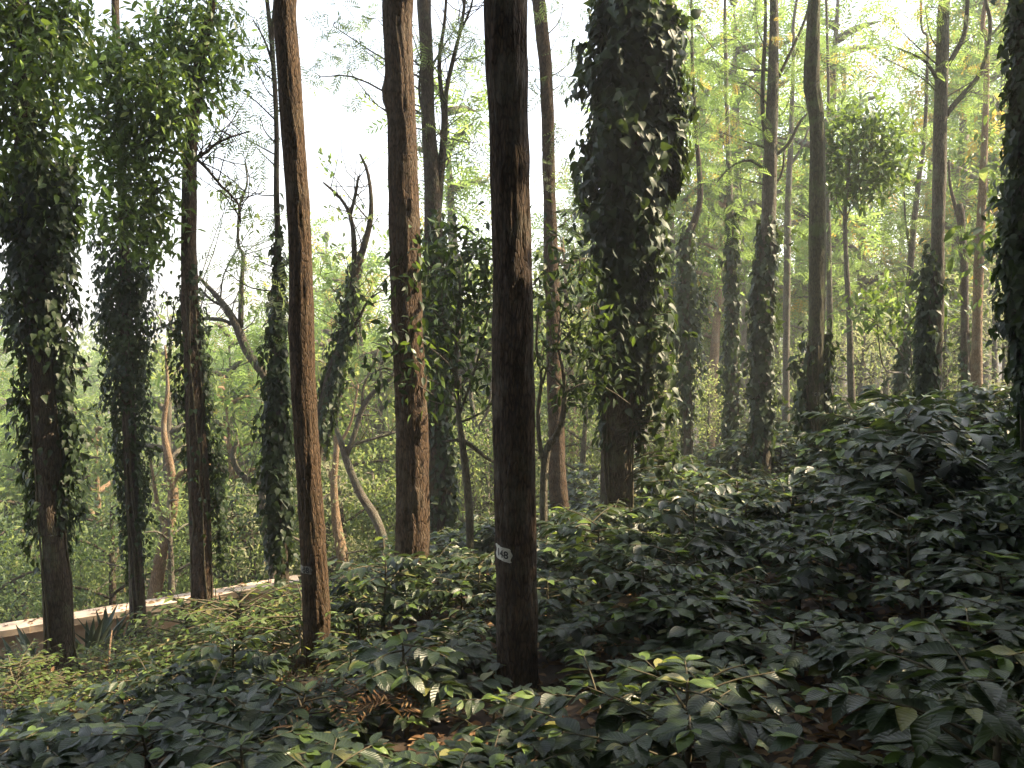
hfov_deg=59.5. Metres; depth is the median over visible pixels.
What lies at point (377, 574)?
coffee bush
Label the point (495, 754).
coffee bush
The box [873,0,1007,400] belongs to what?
tree
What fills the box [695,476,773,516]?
coffee bush
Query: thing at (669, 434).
shrub
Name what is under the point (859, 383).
shrub
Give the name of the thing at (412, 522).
tree
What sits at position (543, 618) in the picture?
coffee bush
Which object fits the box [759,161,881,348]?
tree
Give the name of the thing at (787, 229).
tree
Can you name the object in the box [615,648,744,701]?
coffee bush
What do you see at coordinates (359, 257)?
tree
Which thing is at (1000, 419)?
coffee bush
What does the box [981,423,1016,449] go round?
coffee bush
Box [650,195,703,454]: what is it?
tree
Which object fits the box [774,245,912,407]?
tree
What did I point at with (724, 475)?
coffee bush
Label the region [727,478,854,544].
coffee bush
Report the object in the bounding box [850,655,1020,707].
coffee bush
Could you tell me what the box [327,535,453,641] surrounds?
coffee bush
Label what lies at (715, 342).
tree
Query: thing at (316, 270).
tree
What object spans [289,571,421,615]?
weedy shrub
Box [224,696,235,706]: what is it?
twig
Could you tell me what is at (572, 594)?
coffee bush
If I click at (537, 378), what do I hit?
tree
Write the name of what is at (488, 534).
coffee bush
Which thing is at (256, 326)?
tree
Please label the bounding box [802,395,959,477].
coffee bush
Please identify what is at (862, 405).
coffee bush
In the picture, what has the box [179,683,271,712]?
coffee bush
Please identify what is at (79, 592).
shrub
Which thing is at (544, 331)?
tree
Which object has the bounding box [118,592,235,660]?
weedy shrub
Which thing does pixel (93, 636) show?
agave
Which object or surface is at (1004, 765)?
coffee bush
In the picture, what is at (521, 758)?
coffee bush
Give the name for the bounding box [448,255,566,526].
tree
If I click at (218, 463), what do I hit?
tree
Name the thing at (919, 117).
tree
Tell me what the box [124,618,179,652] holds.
weedy shrub
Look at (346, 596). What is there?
weedy shrub
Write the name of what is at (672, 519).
coffee bush
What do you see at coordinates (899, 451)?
coffee bush
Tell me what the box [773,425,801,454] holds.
coffee bush
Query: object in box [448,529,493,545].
coffee bush
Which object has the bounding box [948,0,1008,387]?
tree
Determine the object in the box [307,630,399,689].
coffee bush
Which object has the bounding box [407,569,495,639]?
coffee bush
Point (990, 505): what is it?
coffee bush
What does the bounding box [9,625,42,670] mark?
agave
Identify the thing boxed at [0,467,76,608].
tree
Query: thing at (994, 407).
coffee bush
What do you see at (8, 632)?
wall
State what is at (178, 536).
shrub
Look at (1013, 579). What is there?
coffee bush
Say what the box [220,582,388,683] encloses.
weedy shrub
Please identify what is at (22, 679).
weedy shrub
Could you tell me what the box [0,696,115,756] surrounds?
coffee bush
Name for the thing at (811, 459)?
coffee bush
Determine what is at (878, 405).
coffee bush
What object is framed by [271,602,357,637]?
weedy shrub
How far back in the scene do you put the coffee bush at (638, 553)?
6.19 m
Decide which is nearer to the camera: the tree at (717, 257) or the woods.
the tree at (717, 257)
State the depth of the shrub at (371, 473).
17.99 m
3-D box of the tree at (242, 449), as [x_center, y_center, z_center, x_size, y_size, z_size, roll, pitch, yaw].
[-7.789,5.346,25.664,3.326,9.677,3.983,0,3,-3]
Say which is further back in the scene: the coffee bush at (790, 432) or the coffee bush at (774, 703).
the coffee bush at (790, 432)
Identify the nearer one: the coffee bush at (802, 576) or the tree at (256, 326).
the coffee bush at (802, 576)
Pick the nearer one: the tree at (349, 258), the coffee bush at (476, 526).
the coffee bush at (476, 526)
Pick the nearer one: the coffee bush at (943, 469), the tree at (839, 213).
the coffee bush at (943, 469)
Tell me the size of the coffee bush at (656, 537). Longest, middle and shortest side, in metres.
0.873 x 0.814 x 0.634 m
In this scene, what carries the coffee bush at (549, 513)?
on the ground at (548, 678)
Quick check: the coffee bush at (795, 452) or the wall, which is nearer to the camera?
the wall
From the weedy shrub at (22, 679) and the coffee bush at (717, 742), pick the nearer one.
the coffee bush at (717, 742)
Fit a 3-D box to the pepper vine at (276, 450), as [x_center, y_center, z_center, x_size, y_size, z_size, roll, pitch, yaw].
[-2.803,0.319,10.405,0.651,5.037,0.805,2,4,29]
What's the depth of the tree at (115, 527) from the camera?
35.72 m
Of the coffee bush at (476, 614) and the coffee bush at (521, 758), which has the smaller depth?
the coffee bush at (521, 758)
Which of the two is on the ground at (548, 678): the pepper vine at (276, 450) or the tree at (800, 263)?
the tree at (800, 263)
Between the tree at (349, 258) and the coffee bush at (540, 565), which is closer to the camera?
the coffee bush at (540, 565)
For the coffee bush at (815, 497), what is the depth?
6.67 m
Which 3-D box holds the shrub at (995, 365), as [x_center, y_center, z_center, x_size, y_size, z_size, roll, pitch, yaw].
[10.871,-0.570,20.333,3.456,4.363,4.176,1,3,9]
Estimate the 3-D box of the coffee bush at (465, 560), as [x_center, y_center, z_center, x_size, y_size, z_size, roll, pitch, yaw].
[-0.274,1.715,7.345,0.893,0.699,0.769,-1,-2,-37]
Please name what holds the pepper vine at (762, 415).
attached to the tree at (769, 130)
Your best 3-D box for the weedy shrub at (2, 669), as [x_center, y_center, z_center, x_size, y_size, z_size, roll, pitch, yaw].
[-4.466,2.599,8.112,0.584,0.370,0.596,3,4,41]
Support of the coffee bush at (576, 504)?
on the ground at (548, 678)
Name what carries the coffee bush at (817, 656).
on the ground at (548, 678)
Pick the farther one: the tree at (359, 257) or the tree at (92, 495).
the tree at (92, 495)
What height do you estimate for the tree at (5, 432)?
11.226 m
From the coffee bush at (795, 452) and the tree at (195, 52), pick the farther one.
the coffee bush at (795, 452)
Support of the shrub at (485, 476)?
on the ground at (548, 678)
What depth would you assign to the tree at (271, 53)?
10.24 m
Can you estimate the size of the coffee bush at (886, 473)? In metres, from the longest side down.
1.755 x 1.504 x 1.425 m
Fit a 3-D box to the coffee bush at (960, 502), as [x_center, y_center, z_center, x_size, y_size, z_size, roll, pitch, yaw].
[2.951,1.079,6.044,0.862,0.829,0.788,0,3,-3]
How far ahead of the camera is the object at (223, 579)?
19.43 m
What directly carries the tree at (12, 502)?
on the ground at (548, 678)
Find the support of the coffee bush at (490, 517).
on the ground at (548, 678)
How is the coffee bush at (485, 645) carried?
on the ground at (548, 678)
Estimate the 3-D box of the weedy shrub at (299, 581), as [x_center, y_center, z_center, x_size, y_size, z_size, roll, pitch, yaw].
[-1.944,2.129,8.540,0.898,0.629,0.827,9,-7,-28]
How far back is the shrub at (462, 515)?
16.01 m
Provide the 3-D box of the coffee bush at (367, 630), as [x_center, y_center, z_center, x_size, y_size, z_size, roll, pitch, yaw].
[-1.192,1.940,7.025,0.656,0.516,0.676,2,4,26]
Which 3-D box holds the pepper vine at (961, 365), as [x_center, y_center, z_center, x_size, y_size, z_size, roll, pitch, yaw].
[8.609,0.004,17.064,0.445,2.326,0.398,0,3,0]
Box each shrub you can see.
[0,498,117,623]
[0,545,84,622]
[0,638,63,701]
[0,644,43,676]
[0,648,68,707]
[0,650,82,710]
[0,695,63,732]
[1,471,228,621]
[3,526,167,618]
[9,669,130,711]
[49,647,163,715]
[72,462,263,601]
[82,639,126,671]
[86,636,144,681]
[107,622,225,679]
[117,482,299,599]
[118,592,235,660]
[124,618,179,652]
[136,627,184,653]
[138,582,300,662]
[146,472,332,591]
[156,607,266,669]
[162,645,288,691]
[211,452,394,582]
[212,583,275,628]
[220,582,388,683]
[238,442,395,579]
[241,580,376,647]
[261,578,341,615]
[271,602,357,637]
[284,665,319,681]
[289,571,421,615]
[292,437,458,574]
[298,583,379,614]
[395,401,571,537]
[450,398,572,525]
[451,392,600,524]
[469,353,671,505]
[566,381,706,473]
[570,343,745,461]
[643,360,749,450]
[741,324,883,424]
[777,307,954,423]
[804,282,959,420]
[857,292,1003,413]
[942,264,1011,405]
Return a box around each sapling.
[530,194,643,584]
[787,84,931,415]
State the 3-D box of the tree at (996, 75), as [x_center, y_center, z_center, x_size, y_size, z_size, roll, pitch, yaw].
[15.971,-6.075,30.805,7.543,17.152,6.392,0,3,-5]
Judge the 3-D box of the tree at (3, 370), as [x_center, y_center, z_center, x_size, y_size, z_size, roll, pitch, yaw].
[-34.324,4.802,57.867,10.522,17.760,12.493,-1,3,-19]
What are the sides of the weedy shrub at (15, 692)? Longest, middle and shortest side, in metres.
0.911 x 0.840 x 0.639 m
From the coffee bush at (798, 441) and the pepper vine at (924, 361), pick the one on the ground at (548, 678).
the coffee bush at (798, 441)
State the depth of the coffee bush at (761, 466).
12.38 m
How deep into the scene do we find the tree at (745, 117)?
29.44 m
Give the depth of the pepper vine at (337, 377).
12.93 m
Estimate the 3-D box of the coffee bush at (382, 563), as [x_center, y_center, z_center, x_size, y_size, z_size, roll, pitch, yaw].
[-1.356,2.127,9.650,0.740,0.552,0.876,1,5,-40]
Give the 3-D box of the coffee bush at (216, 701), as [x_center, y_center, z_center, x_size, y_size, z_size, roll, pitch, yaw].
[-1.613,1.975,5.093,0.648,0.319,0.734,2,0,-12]
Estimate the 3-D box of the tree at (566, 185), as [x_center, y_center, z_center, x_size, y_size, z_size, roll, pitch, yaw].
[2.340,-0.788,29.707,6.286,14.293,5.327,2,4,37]
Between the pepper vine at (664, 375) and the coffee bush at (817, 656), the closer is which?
the coffee bush at (817, 656)
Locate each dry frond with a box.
[270,675,458,729]
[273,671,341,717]
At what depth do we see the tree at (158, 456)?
22.66 m
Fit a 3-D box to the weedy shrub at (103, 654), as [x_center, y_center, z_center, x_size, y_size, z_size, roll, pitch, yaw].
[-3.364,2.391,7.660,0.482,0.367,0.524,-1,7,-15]
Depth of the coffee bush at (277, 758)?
3.60 m
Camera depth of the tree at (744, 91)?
23.63 m
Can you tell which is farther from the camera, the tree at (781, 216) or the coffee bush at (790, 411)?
the tree at (781, 216)
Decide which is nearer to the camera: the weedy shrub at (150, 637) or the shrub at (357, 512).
the weedy shrub at (150, 637)
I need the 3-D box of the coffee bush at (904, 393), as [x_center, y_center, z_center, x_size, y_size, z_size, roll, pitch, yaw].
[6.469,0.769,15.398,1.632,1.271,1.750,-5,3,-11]
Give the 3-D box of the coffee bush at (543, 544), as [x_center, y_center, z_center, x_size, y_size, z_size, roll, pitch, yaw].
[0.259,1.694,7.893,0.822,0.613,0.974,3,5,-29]
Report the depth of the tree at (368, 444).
18.77 m
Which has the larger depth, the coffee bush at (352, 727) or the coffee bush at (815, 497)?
the coffee bush at (815, 497)
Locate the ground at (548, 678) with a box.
[0,336,1023,767]
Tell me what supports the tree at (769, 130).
on the ground at (548, 678)
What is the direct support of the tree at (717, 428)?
on the ground at (548, 678)
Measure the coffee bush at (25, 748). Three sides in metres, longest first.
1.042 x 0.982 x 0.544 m
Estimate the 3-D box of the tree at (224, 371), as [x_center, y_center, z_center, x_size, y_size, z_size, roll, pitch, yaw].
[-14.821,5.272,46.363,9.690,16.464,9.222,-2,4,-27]
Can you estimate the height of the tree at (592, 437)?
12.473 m
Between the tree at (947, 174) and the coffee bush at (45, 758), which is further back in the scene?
the tree at (947, 174)
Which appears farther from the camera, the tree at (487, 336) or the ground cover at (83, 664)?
the tree at (487, 336)
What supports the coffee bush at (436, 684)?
on the ground at (548, 678)
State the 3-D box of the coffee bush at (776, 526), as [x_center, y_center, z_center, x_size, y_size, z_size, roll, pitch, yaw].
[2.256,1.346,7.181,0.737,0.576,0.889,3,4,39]
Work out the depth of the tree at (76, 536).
23.33 m
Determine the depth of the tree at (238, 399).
18.92 m
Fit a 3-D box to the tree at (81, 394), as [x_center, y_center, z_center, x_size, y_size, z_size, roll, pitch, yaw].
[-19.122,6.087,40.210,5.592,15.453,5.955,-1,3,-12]
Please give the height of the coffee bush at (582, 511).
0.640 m
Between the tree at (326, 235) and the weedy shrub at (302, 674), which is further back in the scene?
the tree at (326, 235)
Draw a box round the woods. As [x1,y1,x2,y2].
[0,275,1001,459]
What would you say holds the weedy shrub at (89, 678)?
on the ground at (548, 678)
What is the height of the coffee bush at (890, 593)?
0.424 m
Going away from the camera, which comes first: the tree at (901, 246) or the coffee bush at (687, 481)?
the coffee bush at (687, 481)
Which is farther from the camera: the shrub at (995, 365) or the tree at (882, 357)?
the tree at (882, 357)
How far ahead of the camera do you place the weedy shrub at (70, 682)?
6.66 m
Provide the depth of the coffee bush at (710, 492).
9.48 m
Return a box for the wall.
[0,575,299,662]
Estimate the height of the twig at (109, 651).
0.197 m
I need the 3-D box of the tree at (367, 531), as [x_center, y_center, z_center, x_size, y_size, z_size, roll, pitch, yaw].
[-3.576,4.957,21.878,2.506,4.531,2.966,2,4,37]
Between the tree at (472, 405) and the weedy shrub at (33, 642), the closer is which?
the weedy shrub at (33, 642)
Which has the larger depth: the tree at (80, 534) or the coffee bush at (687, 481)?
the tree at (80, 534)
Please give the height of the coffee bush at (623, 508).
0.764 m
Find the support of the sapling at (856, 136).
on the ground at (548, 678)
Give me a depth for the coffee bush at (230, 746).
3.76 m
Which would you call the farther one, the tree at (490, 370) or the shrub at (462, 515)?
the tree at (490, 370)
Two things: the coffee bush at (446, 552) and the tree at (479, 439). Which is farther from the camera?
the tree at (479, 439)
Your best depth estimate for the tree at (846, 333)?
51.96 m
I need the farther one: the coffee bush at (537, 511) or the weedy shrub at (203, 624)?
the coffee bush at (537, 511)
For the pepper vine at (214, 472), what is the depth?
9.91 m
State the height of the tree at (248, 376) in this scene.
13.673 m
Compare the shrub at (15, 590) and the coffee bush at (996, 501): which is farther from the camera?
the shrub at (15, 590)
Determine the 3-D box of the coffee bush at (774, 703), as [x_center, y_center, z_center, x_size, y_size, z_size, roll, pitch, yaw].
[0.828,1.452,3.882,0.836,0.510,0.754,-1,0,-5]
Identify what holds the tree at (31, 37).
on the ground at (548, 678)
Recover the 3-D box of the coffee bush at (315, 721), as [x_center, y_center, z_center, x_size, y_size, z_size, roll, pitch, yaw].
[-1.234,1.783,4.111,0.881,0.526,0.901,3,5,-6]
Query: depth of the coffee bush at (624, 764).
3.35 m
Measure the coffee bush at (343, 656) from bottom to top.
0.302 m
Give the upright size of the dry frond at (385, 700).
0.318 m
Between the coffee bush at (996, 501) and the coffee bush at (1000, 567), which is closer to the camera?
the coffee bush at (1000, 567)
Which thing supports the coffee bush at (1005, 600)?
on the ground at (548, 678)
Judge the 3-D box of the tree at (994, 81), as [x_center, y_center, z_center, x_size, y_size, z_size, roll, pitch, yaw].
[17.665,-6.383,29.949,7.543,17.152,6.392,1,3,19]
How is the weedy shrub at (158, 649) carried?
on the ground at (548, 678)
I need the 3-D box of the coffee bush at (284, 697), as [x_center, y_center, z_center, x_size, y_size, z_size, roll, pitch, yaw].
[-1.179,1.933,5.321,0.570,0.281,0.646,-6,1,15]
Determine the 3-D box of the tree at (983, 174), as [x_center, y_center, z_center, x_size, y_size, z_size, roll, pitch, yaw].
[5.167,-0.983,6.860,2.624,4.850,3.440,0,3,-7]
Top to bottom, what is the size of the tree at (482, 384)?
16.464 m
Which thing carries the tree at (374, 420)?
on the ground at (548, 678)
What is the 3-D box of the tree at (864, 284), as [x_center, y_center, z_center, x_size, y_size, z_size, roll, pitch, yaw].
[10.525,-3.257,27.001,4.501,11.514,4.162,-2,4,-31]
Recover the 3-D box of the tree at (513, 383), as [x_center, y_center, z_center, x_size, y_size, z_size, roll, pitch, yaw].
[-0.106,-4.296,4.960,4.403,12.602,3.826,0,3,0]
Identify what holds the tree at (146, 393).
on the ground at (548, 678)
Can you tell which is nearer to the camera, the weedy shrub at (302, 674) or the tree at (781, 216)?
the weedy shrub at (302, 674)
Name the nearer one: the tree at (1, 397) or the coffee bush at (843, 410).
the coffee bush at (843, 410)
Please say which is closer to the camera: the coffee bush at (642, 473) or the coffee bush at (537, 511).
the coffee bush at (537, 511)
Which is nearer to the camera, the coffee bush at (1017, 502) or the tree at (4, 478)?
the coffee bush at (1017, 502)
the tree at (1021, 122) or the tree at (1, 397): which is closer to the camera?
the tree at (1021, 122)
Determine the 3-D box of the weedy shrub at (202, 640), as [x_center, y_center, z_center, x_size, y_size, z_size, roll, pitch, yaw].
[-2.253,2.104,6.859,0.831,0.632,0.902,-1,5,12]
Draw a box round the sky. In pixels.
[0,0,1000,352]
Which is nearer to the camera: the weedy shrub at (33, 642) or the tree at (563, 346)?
the weedy shrub at (33, 642)
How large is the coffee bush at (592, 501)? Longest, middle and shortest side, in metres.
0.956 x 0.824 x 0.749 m
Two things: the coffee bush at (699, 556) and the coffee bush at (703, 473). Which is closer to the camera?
the coffee bush at (699, 556)
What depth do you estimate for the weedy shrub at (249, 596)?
9.01 m
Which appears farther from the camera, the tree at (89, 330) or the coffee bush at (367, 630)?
the tree at (89, 330)
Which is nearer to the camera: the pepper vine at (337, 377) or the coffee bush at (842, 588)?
the coffee bush at (842, 588)
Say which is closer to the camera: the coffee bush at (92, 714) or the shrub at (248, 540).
the coffee bush at (92, 714)
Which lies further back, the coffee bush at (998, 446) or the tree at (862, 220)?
the tree at (862, 220)
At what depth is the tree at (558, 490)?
11.81 m
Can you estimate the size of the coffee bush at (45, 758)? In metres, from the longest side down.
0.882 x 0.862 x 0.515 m
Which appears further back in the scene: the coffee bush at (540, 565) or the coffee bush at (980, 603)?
the coffee bush at (540, 565)
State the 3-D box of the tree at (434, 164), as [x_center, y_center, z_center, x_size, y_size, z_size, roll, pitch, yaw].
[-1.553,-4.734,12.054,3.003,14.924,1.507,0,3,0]
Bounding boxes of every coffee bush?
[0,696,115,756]
[0,701,141,765]
[0,705,113,767]
[0,722,127,767]
[3,710,70,728]
[50,759,124,767]
[51,694,221,767]
[63,648,194,726]
[104,657,221,734]
[109,652,275,752]
[146,708,332,767]
[168,720,350,767]
[169,623,291,709]
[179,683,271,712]
[189,685,335,748]
[203,691,282,734]
[215,669,380,752]
[254,729,441,767]
[256,718,397,767]
[278,674,360,703]
[290,662,417,729]
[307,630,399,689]
[316,637,401,678]
[322,620,512,737]
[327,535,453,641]
[330,599,403,647]
[355,552,392,576]
[362,750,426,766]
[365,562,395,595]
[365,741,550,767]
[372,624,473,702]
[374,763,396,767]
[378,619,496,684]
[382,527,459,570]
[388,532,479,588]
[397,539,486,615]
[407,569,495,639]
[409,723,522,767]
[419,627,502,694]
[422,683,568,746]
[423,547,495,610]
[430,531,474,570]
[431,606,496,653]
[432,531,493,581]
[447,552,495,600]
[448,511,494,552]
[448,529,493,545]
[466,740,597,767]
[474,518,552,563]
[479,514,494,524]
[485,568,615,647]
[488,649,702,767]
[536,500,571,531]
[536,501,595,527]
[537,503,646,592]
[537,510,602,567]
[537,515,587,547]
[537,538,596,587]
[537,558,590,597]
[537,568,580,618]
[537,604,646,673]
[538,596,604,659]
[539,480,597,511]
[540,504,665,605]
[542,651,822,767]
[556,508,599,524]
[558,497,641,543]
[566,462,599,503]
[566,544,728,658]
[569,478,599,507]
[573,489,599,513]
[587,480,642,506]
[588,498,668,545]
[593,530,757,605]
[598,577,762,658]
[600,501,683,532]
[605,528,690,578]
[606,759,692,767]
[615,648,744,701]
[616,487,730,548]
[619,584,770,656]
[623,656,809,760]
[628,484,777,580]
[634,452,702,492]
[634,455,704,490]
[634,457,701,514]
[634,483,670,521]
[634,537,708,578]
[637,455,735,511]
[642,448,702,477]
[651,595,805,684]
[659,475,726,531]
[667,566,789,626]
[672,444,739,477]
[675,470,723,490]
[677,462,798,532]
[681,442,737,480]
[685,465,735,485]
[691,609,874,690]
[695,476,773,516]
[697,486,798,554]
[704,429,786,479]
[708,477,810,535]
[711,509,818,583]
[721,420,776,475]
[721,427,788,473]
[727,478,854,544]
[731,427,805,475]
[733,526,877,622]
[738,434,804,477]
[739,472,774,501]
[746,508,903,618]
[746,512,846,560]
[748,462,787,486]
[750,472,784,491]
[758,578,879,637]
[767,612,1018,694]
[767,687,1023,767]
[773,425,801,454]
[777,403,839,453]
[778,444,847,494]
[778,456,907,531]
[785,489,924,580]
[787,425,851,456]
[789,412,876,456]
[796,395,902,472]
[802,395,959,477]
[808,498,1008,610]
[817,385,1003,554]
[821,394,997,519]
[821,612,1023,767]
[829,404,863,415]
[834,403,879,422]
[843,571,974,633]
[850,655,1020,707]
[856,388,912,421]
[857,397,912,449]
[865,444,1014,538]
[871,600,1023,699]
[877,430,902,453]
[891,476,1019,567]
[894,394,1016,479]
[896,496,1018,564]
[902,559,1023,617]
[908,441,1018,497]
[910,548,1023,610]
[924,589,1023,656]
[925,387,1015,454]
[943,424,1005,454]
[949,380,1011,417]
[952,385,1011,416]
[955,617,1023,689]
[956,450,1023,562]
[958,384,1014,453]
[966,476,1003,527]
[968,418,1015,455]
[979,474,1023,556]
[980,476,1023,578]
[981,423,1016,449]
[986,745,1014,767]
[991,562,1023,622]
[993,406,1010,410]
[993,595,1023,606]
[999,555,1023,588]
[1001,441,1023,482]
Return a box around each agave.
[0,636,37,663]
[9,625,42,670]
[42,604,131,659]
[75,606,143,649]
[113,615,148,649]
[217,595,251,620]
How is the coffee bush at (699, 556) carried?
on the ground at (548, 678)
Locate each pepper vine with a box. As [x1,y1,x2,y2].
[0,105,108,681]
[78,204,172,646]
[159,263,235,624]
[229,193,299,607]
[316,259,372,461]
[421,208,468,543]
[564,0,706,511]
[602,286,697,512]
[668,201,718,457]
[709,185,748,484]
[716,215,807,478]
[779,318,846,490]
[881,331,912,400]
[889,238,953,428]
[951,323,971,404]
[981,0,1023,519]
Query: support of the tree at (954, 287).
on the ground at (548, 678)
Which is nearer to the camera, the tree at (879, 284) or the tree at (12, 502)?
the tree at (12, 502)
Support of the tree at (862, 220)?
on the ground at (548, 678)
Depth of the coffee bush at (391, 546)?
10.23 m
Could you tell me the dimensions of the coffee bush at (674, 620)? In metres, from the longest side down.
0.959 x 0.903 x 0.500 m
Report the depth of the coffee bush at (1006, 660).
3.72 m
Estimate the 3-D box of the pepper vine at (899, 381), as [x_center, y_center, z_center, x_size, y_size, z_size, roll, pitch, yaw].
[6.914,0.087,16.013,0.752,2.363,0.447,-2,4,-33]
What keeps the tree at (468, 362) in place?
on the ground at (548, 678)
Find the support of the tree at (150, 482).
on the ground at (548, 678)
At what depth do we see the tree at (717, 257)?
50.40 m
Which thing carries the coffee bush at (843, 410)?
on the ground at (548, 678)
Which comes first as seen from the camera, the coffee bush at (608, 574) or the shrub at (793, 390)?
the coffee bush at (608, 574)
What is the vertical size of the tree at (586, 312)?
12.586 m
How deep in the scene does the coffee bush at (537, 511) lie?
13.00 m
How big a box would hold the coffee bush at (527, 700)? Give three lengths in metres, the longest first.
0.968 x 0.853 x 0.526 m
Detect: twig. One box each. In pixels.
[108,630,112,660]
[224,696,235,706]
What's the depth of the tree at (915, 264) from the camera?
24.56 m
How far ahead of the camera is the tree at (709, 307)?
31.00 m
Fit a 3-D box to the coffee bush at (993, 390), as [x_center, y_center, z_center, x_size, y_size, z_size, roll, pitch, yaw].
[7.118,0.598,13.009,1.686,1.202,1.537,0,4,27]
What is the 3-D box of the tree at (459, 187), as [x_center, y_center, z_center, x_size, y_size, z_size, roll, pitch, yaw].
[-1.477,-0.867,23.864,6.226,16.155,5.847,2,4,25]
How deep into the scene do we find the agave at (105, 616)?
9.97 m
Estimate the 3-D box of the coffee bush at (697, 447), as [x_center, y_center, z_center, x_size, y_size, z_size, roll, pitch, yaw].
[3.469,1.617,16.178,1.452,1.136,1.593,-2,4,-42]
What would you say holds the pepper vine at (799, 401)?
attached to the tree at (817, 210)
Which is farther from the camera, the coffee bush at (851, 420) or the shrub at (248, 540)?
the shrub at (248, 540)
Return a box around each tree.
[0,0,130,681]
[0,278,117,560]
[0,323,25,380]
[0,378,74,558]
[0,384,34,617]
[0,392,114,591]
[0,398,119,618]
[0,414,96,618]
[0,423,127,596]
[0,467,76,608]
[0,475,125,622]
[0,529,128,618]
[1,394,93,603]
[2,378,115,532]
[2,488,114,581]
[7,327,161,554]
[14,427,108,607]
[47,0,214,641]
[56,319,175,589]
[67,415,155,607]
[70,350,119,609]
[73,434,214,597]
[74,444,117,560]
[76,501,145,606]
[77,351,163,448]
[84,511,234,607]
[85,393,158,608]
[86,489,147,599]
[91,364,221,571]
[92,0,267,629]
[101,314,238,595]
[102,370,239,593]
[140,338,219,462]
[141,292,258,584]
[141,377,242,593]
[144,346,223,599]
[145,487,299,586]
[148,405,258,585]
[155,136,287,579]
[155,334,262,488]
[172,373,262,583]
[174,301,293,579]
[183,0,303,608]
[188,404,258,560]
[203,324,298,563]
[213,357,395,579]
[218,297,350,568]
[222,256,368,548]
[252,367,372,529]
[257,328,386,572]
[263,207,388,394]
[273,0,330,677]
[286,233,394,549]
[286,233,395,559]
[288,369,478,563]
[290,292,395,556]
[300,0,489,543]
[312,130,390,461]
[315,345,395,560]
[322,337,395,527]
[322,372,372,575]
[337,37,561,473]
[340,191,535,565]
[345,374,394,538]
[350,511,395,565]
[364,385,481,537]
[381,0,444,624]
[382,296,599,513]
[386,346,544,513]
[447,293,486,461]
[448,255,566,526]
[452,301,491,521]
[462,280,543,520]
[463,279,599,510]
[463,288,544,511]
[474,237,597,481]
[483,0,538,694]
[527,0,594,543]
[531,127,597,456]
[531,237,596,488]
[532,203,709,440]
[533,261,590,434]
[535,313,664,501]
[535,376,600,485]
[559,0,793,450]
[584,320,597,471]
[600,2,639,530]
[635,268,727,446]
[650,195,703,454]
[656,0,798,444]
[658,94,783,424]
[659,171,793,366]
[661,173,783,450]
[665,0,851,478]
[672,0,842,479]
[674,0,743,476]
[675,0,881,438]
[678,0,782,485]
[692,257,808,421]
[693,272,806,445]
[739,15,905,424]
[741,0,933,352]
[747,1,923,406]
[748,318,807,375]
[751,0,902,475]
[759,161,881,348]
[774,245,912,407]
[776,83,932,404]
[801,0,880,402]
[803,0,825,492]
[804,264,886,370]
[825,220,918,401]
[828,1,970,389]
[833,252,920,401]
[838,0,1009,385]
[842,0,1009,433]
[846,233,898,362]
[855,253,971,395]
[856,31,999,344]
[866,146,945,393]
[866,299,892,391]
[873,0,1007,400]
[882,207,1006,399]
[898,0,1013,386]
[911,69,1001,330]
[920,5,1000,262]
[943,163,1019,472]
[945,160,986,390]
[946,195,1007,386]
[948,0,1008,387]
[1017,8,1023,478]
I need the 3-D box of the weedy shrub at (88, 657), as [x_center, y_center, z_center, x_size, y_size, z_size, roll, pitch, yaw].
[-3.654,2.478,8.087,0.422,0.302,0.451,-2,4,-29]
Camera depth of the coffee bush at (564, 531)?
6.61 m
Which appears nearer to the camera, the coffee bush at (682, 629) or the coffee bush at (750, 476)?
the coffee bush at (682, 629)
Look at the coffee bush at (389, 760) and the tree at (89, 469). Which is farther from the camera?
the tree at (89, 469)
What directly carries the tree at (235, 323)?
on the ground at (548, 678)
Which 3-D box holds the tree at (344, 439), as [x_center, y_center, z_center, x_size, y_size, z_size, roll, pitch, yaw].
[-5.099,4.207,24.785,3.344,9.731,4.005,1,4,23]
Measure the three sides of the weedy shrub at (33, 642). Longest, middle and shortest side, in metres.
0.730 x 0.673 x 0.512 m
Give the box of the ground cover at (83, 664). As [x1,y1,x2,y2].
[0,592,388,754]
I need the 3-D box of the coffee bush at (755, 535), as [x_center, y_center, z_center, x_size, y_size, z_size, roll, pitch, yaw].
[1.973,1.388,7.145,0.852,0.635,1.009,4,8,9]
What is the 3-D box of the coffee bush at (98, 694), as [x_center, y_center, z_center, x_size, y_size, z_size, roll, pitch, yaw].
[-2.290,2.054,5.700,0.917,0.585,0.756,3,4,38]
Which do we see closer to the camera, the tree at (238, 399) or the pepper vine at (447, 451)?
the pepper vine at (447, 451)
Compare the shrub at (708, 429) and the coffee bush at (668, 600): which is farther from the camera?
the shrub at (708, 429)
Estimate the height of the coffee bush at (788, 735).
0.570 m
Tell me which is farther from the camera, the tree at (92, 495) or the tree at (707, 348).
the tree at (92, 495)
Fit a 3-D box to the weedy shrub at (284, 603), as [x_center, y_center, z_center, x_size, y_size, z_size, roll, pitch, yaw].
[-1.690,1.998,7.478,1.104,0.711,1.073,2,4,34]
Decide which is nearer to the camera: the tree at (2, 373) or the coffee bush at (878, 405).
the coffee bush at (878, 405)
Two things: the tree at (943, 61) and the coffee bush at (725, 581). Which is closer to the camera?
the coffee bush at (725, 581)

